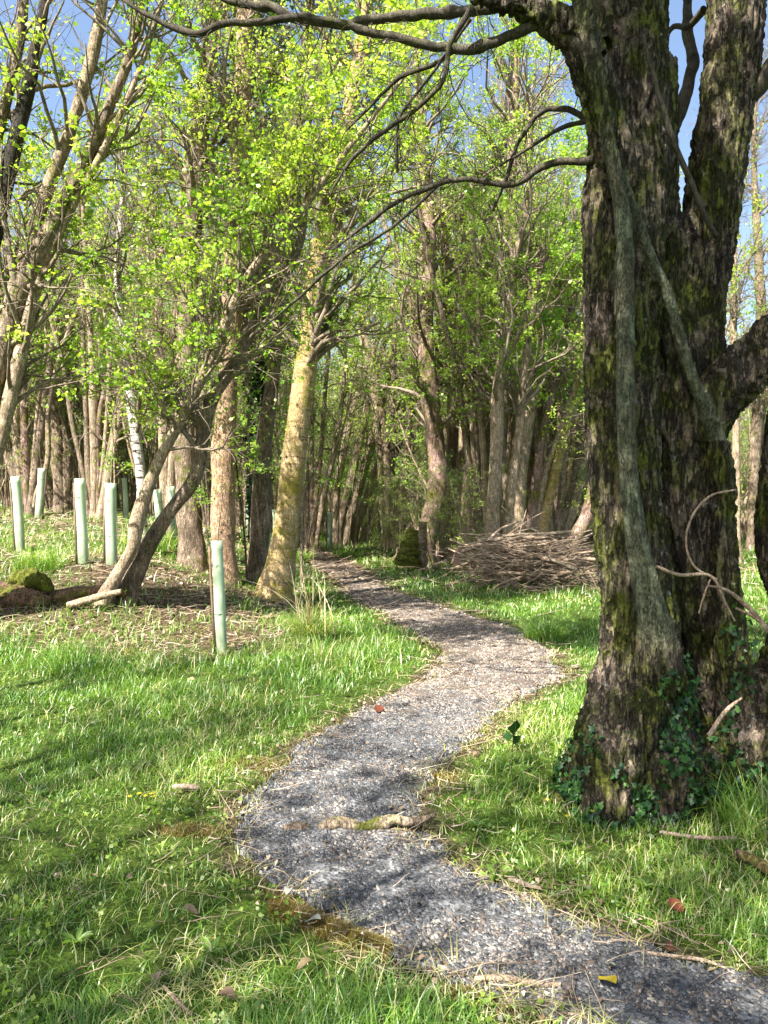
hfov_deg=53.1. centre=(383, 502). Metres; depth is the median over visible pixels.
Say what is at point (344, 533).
coppiced tree
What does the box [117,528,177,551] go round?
grass tussock
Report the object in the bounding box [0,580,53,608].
rotten log
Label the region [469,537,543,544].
stick
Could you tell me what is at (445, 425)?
coppiced tree
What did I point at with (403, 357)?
coppiced tree
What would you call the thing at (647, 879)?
rosette weed
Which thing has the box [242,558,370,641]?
grass tussock
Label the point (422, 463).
distant wood
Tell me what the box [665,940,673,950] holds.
fallen leaf
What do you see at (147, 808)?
wildflower
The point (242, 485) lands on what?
coppiced tree
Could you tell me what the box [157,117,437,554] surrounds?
hazel bush
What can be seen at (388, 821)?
tree root
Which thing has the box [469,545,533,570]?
stick
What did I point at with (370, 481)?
slender sapling
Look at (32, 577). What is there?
mossy log
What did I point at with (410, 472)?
coppiced tree
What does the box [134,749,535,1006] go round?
moss
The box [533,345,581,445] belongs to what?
slender sapling
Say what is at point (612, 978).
fallen leaf
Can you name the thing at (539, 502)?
coppiced tree
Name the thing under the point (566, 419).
woodland shrub
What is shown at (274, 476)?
woodland shrub
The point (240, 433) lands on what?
slender sapling
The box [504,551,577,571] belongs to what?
stick
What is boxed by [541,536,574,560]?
stick
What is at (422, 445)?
slender sapling
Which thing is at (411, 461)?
hazel bush
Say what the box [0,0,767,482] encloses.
sky
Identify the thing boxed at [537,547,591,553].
stick
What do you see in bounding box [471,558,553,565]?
stick
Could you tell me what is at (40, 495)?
tree shelter
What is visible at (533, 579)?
stick
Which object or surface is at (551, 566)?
stick
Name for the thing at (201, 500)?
slender sapling
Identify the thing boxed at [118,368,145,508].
slender sapling
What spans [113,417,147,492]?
woodland shrub
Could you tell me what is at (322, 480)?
woodland shrub
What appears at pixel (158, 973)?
fallen leaf
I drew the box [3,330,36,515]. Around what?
slender sapling
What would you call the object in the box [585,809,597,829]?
wildflower
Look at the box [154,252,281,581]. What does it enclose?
slender sapling
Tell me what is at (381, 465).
slender sapling
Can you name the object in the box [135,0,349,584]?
orange barked tree
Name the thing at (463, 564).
stick
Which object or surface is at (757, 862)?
fallen stick
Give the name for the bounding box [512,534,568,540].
stick
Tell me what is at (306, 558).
grass tussock
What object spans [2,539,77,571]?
grass tussock
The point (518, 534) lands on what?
stick
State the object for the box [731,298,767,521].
coppiced tree
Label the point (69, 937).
rosette weed
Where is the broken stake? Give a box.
[418,521,427,571]
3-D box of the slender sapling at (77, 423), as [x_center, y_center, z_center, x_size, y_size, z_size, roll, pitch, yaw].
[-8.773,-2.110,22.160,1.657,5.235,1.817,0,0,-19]
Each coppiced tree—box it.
[0,108,138,516]
[1,118,147,512]
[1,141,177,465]
[21,130,173,519]
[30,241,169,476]
[55,86,257,535]
[64,232,207,502]
[111,274,285,508]
[202,194,314,510]
[275,168,406,551]
[280,333,369,522]
[283,352,407,517]
[316,401,388,521]
[320,192,466,545]
[336,370,445,527]
[339,170,448,547]
[350,136,517,564]
[365,119,584,537]
[371,174,569,550]
[388,285,445,447]
[405,119,585,506]
[445,162,584,558]
[470,155,586,546]
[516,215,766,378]
[523,181,767,376]
[525,199,681,562]
[726,278,766,490]
[726,313,767,538]
[727,343,750,539]
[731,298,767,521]
[741,294,767,421]
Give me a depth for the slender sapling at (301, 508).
13.99 m
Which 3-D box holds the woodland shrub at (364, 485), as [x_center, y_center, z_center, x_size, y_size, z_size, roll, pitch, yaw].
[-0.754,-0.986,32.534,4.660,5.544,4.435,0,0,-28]
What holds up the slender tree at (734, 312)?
on the ground at (114, 971)
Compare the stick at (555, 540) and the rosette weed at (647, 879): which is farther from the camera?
the stick at (555, 540)
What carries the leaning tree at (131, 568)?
on the ground at (114, 971)
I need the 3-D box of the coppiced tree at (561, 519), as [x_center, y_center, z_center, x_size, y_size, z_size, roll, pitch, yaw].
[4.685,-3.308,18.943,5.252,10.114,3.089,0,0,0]
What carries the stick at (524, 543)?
in the brushwood
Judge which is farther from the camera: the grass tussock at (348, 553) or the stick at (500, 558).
the grass tussock at (348, 553)
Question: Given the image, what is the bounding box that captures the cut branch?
[66,589,122,608]
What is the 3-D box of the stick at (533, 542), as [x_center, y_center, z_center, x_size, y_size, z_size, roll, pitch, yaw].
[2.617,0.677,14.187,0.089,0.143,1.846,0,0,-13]
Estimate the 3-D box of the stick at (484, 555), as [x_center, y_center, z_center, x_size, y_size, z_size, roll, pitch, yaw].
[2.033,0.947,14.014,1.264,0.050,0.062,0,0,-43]
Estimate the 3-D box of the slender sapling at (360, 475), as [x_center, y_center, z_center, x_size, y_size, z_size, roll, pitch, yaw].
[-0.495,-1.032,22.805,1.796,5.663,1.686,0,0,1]
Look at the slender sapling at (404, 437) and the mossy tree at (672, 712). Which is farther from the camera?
the slender sapling at (404, 437)
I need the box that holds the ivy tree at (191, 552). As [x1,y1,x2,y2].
[58,0,300,571]
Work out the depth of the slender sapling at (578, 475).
18.82 m
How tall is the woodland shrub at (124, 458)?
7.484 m
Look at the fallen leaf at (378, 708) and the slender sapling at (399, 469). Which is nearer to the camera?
the fallen leaf at (378, 708)
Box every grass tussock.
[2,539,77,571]
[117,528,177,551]
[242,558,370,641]
[296,547,318,563]
[332,546,360,558]
[507,612,583,643]
[686,758,767,837]
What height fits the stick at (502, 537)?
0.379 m
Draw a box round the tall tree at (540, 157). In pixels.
[461,105,583,228]
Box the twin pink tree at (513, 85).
[400,0,580,566]
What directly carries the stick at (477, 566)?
in the brushwood
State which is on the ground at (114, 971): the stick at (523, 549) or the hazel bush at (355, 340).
the hazel bush at (355, 340)
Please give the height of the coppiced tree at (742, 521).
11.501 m
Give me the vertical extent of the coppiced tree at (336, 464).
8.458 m
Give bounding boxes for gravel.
[229,583,767,1023]
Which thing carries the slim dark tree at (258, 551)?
on the ground at (114, 971)
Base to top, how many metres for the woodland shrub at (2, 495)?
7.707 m
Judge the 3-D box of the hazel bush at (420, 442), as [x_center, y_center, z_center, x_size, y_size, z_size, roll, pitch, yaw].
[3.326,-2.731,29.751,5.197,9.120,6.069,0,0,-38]
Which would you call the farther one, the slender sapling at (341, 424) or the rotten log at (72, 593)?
the slender sapling at (341, 424)
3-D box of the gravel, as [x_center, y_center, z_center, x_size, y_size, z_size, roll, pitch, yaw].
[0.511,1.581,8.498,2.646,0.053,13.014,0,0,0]
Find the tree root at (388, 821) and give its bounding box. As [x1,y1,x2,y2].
[282,813,435,829]
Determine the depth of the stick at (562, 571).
13.85 m
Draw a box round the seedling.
[502,720,520,774]
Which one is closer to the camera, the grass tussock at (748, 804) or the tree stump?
the grass tussock at (748, 804)
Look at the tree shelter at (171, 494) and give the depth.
14.70 m
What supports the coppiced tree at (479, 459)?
on the ground at (114, 971)
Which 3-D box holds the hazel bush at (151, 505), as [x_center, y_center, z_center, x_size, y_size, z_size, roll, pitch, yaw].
[-7.262,-5.352,21.863,8.321,12.038,6.910,0,0,17]
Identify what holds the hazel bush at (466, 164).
on the ground at (114, 971)
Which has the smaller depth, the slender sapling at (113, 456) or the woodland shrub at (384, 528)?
the slender sapling at (113, 456)
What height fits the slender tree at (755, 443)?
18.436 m
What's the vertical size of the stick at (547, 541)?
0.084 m
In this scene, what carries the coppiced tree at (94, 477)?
on the ground at (114, 971)
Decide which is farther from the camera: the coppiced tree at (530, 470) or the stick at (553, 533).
the coppiced tree at (530, 470)
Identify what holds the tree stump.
on the ground at (114, 971)
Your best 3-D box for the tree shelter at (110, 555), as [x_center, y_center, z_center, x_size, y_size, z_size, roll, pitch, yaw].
[-4.032,-0.155,11.265,0.240,2.321,0.183,0,0,0]
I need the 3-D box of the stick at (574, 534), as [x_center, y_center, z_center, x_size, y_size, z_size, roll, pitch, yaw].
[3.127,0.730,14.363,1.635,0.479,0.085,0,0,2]
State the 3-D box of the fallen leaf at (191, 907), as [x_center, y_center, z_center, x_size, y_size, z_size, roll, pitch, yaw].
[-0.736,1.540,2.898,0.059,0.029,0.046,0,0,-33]
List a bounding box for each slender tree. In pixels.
[679,25,767,563]
[737,7,767,550]
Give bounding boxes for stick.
[162,985,193,1016]
[172,783,199,789]
[446,558,511,585]
[448,549,524,589]
[449,539,541,554]
[450,541,536,569]
[458,527,537,547]
[460,532,538,545]
[461,520,519,552]
[462,558,518,573]
[467,578,498,585]
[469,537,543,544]
[469,543,567,551]
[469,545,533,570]
[471,530,567,544]
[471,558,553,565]
[472,541,553,557]
[473,554,504,556]
[474,974,560,987]
[476,563,522,568]
[479,553,559,558]
[479,576,513,587]
[481,509,526,578]
[484,512,543,549]
[484,541,562,546]
[487,577,545,589]
[488,575,524,592]
[489,566,568,585]
[496,571,534,576]
[501,506,561,538]
[502,530,571,536]
[503,533,583,548]
[504,533,546,545]
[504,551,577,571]
[507,877,540,889]
[508,539,572,543]
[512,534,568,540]
[512,572,543,589]
[517,548,540,552]
[525,560,579,576]
[528,551,592,572]
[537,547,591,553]
[538,568,586,574]
[540,539,570,541]
[541,533,591,547]
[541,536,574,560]
[542,569,599,587]
[542,576,597,580]
[544,574,571,585]
[549,545,558,553]
[555,530,591,539]
[558,555,595,561]
[646,951,726,968]
[659,830,736,840]
[733,848,767,875]
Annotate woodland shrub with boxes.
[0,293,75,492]
[0,361,44,506]
[11,369,102,510]
[39,329,146,495]
[62,320,166,506]
[112,389,213,489]
[112,395,133,485]
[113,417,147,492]
[201,446,239,505]
[235,453,280,522]
[272,387,331,493]
[275,415,375,533]
[317,414,424,538]
[345,477,416,556]
[362,435,427,535]
[368,464,427,555]
[377,458,470,569]
[397,428,426,509]
[427,444,526,575]
[500,498,528,535]
[514,390,593,544]
[538,327,591,526]
[730,408,767,515]
[740,407,767,491]
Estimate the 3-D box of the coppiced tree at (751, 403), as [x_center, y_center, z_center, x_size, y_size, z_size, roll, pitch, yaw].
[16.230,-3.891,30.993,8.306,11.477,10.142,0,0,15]
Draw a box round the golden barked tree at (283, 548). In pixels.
[222,0,469,602]
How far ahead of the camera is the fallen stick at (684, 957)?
2.65 m
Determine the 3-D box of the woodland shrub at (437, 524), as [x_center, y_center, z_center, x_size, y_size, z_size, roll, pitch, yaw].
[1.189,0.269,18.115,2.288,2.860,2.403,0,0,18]
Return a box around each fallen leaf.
[147,971,160,978]
[180,904,197,913]
[217,986,234,999]
[284,886,293,893]
[296,957,312,969]
[304,914,320,921]
[374,705,383,711]
[598,975,616,982]
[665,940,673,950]
[668,897,683,911]
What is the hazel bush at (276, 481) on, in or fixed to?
on the ground at (114, 971)
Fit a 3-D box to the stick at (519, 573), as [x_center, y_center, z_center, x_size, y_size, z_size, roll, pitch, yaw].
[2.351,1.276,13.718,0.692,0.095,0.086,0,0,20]
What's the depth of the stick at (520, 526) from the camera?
14.18 m
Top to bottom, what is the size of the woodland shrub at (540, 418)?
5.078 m
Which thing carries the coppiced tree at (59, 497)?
on the ground at (114, 971)
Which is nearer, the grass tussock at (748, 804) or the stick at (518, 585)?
the grass tussock at (748, 804)
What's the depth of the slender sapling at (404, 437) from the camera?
20.58 m
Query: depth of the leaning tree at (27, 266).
8.54 m
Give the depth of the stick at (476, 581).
14.37 m
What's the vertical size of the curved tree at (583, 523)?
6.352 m
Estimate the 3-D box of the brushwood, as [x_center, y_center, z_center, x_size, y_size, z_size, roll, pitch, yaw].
[2.766,1.307,14.276,5.358,1.783,3.064,0,0,0]
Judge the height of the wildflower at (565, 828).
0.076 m
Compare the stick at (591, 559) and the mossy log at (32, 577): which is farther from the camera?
the stick at (591, 559)
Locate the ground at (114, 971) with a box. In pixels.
[0,487,767,1023]
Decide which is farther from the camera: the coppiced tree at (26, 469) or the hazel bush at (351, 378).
the hazel bush at (351, 378)
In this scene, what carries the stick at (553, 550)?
in the brushwood
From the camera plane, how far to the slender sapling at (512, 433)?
19.23 m
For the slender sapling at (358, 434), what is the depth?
27.33 m
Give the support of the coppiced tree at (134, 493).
on the ground at (114, 971)
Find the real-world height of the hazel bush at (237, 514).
10.358 m
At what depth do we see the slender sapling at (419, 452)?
25.72 m
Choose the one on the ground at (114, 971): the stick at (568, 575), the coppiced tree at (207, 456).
the coppiced tree at (207, 456)
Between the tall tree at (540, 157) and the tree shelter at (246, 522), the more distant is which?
the tall tree at (540, 157)
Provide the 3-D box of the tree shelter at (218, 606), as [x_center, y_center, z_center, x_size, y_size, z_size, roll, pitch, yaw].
[-1.739,0.685,8.104,0.252,2.006,0.180,0,0,32]
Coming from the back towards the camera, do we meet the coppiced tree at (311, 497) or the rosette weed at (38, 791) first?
the coppiced tree at (311, 497)
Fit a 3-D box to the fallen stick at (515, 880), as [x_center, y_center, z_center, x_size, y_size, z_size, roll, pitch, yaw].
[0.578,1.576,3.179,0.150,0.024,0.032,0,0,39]
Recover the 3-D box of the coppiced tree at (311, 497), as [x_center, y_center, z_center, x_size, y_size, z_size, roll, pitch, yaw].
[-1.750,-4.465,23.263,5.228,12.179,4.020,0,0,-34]
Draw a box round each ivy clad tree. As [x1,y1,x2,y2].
[220,0,293,541]
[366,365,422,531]
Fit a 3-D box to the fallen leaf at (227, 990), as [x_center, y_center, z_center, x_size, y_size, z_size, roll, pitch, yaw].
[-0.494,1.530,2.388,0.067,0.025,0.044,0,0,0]
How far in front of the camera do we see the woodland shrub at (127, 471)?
32.64 m
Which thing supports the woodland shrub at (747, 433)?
on the ground at (114, 971)
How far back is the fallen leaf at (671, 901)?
2.94 m
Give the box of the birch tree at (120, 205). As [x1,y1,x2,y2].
[40,60,188,537]
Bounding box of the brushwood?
[392,526,598,593]
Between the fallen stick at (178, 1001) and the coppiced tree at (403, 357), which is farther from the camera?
the coppiced tree at (403, 357)
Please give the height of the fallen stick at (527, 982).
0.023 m
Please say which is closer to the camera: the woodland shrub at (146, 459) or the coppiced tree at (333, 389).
the woodland shrub at (146, 459)
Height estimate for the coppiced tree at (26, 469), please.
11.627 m
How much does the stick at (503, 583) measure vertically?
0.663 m
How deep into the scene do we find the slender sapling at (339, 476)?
24.60 m
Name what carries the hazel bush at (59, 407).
on the ground at (114, 971)
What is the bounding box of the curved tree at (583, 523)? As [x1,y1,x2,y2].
[567,481,591,569]
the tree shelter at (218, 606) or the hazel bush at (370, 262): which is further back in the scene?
the hazel bush at (370, 262)
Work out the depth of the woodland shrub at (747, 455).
26.62 m
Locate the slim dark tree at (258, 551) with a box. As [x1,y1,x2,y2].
[185,0,431,582]
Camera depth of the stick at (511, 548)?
14.00 m
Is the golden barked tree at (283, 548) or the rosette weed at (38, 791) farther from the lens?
the golden barked tree at (283, 548)
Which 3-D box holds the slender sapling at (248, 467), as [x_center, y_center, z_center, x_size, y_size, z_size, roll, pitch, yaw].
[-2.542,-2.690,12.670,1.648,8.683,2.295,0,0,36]
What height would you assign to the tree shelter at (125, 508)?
1.986 m
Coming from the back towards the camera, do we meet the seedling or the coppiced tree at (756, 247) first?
the coppiced tree at (756, 247)
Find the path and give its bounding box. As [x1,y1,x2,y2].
[249,522,767,1023]
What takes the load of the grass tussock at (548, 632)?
on the ground at (114, 971)
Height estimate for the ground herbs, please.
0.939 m
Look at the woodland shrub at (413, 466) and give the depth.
31.52 m
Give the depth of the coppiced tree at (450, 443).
19.93 m
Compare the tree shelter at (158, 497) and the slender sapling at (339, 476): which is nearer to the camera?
the tree shelter at (158, 497)
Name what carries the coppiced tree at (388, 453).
on the ground at (114, 971)
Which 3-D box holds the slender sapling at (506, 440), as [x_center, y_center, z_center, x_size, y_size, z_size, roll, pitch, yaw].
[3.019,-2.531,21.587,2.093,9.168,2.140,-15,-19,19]
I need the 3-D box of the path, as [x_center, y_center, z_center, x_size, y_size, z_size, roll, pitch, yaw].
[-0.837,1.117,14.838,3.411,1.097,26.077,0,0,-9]
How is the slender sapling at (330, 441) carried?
on the ground at (114, 971)
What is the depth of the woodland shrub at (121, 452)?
22.62 m
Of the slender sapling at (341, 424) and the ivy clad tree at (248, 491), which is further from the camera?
the slender sapling at (341, 424)
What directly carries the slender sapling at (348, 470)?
on the ground at (114, 971)
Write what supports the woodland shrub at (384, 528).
on the ground at (114, 971)
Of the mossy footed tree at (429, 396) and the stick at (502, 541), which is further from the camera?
the mossy footed tree at (429, 396)
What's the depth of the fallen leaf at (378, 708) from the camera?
5.81 m
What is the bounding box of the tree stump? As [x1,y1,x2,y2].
[393,528,422,568]
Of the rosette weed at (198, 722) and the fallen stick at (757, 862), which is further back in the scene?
the rosette weed at (198, 722)
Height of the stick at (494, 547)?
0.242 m
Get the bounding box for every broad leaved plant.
[478,864,514,883]
[574,884,598,896]
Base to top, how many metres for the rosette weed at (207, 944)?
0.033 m
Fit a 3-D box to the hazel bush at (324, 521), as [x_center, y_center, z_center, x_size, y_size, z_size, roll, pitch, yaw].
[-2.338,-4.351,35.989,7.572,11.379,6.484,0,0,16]
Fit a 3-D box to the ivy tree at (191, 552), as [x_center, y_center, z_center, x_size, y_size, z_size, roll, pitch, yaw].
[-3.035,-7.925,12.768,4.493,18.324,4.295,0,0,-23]
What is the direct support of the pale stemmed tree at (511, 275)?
on the ground at (114, 971)
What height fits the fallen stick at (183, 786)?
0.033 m
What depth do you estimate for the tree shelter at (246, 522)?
21.19 m
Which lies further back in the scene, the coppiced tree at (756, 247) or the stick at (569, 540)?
the coppiced tree at (756, 247)
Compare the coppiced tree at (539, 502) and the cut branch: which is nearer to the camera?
the cut branch
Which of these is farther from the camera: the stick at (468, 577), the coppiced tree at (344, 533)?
the coppiced tree at (344, 533)
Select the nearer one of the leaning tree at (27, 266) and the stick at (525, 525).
the leaning tree at (27, 266)
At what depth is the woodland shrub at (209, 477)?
23.12 m
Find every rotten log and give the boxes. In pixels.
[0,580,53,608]
[45,585,128,601]
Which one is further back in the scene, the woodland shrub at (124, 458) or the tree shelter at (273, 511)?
the woodland shrub at (124, 458)
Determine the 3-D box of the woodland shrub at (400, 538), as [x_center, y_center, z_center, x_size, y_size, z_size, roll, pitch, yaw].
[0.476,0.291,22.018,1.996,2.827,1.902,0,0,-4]
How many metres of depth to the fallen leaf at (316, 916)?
2.88 m
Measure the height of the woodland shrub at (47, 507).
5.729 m
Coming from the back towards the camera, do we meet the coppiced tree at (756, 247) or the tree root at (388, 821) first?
the coppiced tree at (756, 247)
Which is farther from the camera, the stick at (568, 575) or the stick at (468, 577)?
the stick at (468, 577)
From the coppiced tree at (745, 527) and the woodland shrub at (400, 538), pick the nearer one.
the woodland shrub at (400, 538)
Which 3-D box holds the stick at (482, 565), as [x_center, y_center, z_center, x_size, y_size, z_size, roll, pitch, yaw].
[1.861,1.217,13.871,1.411,0.789,0.089,0,0,6]
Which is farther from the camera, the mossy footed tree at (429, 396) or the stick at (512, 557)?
the mossy footed tree at (429, 396)
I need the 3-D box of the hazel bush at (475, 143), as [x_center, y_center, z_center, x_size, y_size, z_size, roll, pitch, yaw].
[5.549,-6.309,27.673,9.332,16.377,10.898,0,0,-10]
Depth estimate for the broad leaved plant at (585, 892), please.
3.09 m
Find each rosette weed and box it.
[27,787,49,795]
[59,925,93,944]
[185,720,199,725]
[200,936,223,955]
[463,815,487,826]
[550,833,573,844]
[630,875,659,887]
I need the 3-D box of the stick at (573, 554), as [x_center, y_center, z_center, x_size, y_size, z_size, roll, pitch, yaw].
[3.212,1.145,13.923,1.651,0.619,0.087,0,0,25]
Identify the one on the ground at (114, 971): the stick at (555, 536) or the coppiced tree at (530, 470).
the coppiced tree at (530, 470)
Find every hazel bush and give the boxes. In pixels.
[0,124,177,478]
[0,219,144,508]
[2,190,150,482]
[5,40,242,516]
[53,168,241,488]
[88,166,345,530]
[132,172,381,525]
[140,233,373,522]
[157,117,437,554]
[274,311,372,527]
[281,220,406,525]
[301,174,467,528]
[315,232,452,533]
[328,387,373,530]
[330,118,504,482]
[341,323,445,529]
[357,75,586,449]
[372,82,587,452]
[396,366,445,477]
[426,76,681,459]
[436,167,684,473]
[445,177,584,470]
[497,181,592,542]
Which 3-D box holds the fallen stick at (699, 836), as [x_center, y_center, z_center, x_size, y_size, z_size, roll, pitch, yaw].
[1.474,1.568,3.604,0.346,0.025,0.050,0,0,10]
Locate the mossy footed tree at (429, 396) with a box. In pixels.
[313,0,550,566]
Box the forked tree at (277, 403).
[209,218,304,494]
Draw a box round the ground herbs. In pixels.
[0,544,764,1023]
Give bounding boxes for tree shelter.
[9,425,24,551]
[34,447,47,518]
[71,418,88,564]
[102,420,117,564]
[120,456,128,519]
[153,445,165,542]
[168,462,177,545]
[207,476,227,653]
[244,501,247,531]
[272,494,275,525]
[326,492,332,548]
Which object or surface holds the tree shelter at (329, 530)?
on the ground at (114, 971)
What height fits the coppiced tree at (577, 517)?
9.791 m
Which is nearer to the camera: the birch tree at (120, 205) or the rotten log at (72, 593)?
the rotten log at (72, 593)
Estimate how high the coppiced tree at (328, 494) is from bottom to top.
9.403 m
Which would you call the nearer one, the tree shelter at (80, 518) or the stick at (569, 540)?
the tree shelter at (80, 518)
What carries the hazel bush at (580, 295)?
on the ground at (114, 971)
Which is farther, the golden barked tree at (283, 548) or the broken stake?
the broken stake
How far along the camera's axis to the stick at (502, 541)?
13.88 m
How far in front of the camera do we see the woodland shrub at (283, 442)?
34.42 m
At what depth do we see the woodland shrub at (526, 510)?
19.12 m
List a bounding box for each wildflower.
[127,791,156,815]
[545,799,556,816]
[560,814,577,831]
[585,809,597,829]
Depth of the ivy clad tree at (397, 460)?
38.96 m
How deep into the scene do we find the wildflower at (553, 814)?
3.92 m
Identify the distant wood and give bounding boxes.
[5,350,750,528]
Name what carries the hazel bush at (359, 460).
on the ground at (114, 971)
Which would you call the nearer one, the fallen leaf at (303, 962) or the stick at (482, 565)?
the fallen leaf at (303, 962)
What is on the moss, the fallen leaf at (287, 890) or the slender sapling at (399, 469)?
the fallen leaf at (287, 890)
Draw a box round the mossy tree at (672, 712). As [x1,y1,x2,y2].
[54,0,767,832]
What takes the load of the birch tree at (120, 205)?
on the ground at (114, 971)
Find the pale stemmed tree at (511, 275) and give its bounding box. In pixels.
[433,0,587,576]
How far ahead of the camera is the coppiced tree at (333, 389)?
35.77 m
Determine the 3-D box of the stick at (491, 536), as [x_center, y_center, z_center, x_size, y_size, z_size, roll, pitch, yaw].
[2.009,0.634,14.442,1.451,0.583,0.109,0,0,-35]
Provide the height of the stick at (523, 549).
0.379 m
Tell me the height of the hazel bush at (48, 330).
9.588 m
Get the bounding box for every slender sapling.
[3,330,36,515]
[55,346,101,510]
[69,220,133,545]
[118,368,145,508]
[131,237,217,579]
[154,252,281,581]
[156,62,271,538]
[236,374,244,485]
[254,241,343,588]
[314,390,350,492]
[324,276,369,550]
[330,272,441,507]
[330,411,373,528]
[331,337,362,499]
[336,375,370,545]
[339,376,397,551]
[355,287,399,549]
[365,330,416,543]
[385,288,446,488]
[388,421,413,501]
[400,371,445,497]
[409,428,424,528]
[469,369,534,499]
[485,383,534,505]
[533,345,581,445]
[555,395,587,512]
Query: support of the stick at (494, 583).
in the brushwood
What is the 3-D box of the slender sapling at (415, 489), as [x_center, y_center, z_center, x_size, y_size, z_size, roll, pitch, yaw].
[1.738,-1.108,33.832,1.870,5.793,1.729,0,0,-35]
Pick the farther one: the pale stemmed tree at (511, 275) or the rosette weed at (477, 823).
the pale stemmed tree at (511, 275)
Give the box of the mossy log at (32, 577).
[7,567,54,591]
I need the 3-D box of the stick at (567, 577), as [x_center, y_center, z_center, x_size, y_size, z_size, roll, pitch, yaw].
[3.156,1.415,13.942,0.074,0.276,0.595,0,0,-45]
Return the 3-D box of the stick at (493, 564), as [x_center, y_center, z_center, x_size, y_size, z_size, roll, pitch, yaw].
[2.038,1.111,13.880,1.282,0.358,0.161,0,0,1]
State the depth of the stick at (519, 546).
13.90 m
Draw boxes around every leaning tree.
[0,0,243,464]
[69,0,498,609]
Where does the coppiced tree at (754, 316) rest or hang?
on the ground at (114, 971)
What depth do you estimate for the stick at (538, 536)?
13.95 m
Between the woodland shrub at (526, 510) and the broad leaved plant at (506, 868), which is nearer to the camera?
the broad leaved plant at (506, 868)
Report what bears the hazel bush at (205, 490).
on the ground at (114, 971)
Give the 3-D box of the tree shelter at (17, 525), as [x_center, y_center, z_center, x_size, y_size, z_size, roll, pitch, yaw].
[-6.102,-0.218,12.765,0.277,2.276,0.168,0,0,0]
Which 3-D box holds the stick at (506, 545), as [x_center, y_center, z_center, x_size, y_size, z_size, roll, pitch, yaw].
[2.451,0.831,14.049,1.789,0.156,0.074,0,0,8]
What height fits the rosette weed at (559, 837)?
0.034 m
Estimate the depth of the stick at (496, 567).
14.12 m
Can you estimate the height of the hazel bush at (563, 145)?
19.164 m
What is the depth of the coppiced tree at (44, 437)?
26.93 m
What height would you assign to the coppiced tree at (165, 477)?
10.114 m
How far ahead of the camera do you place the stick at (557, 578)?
13.83 m
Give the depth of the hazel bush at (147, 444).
20.90 m
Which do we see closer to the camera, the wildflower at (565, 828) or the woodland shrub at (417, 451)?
the wildflower at (565, 828)

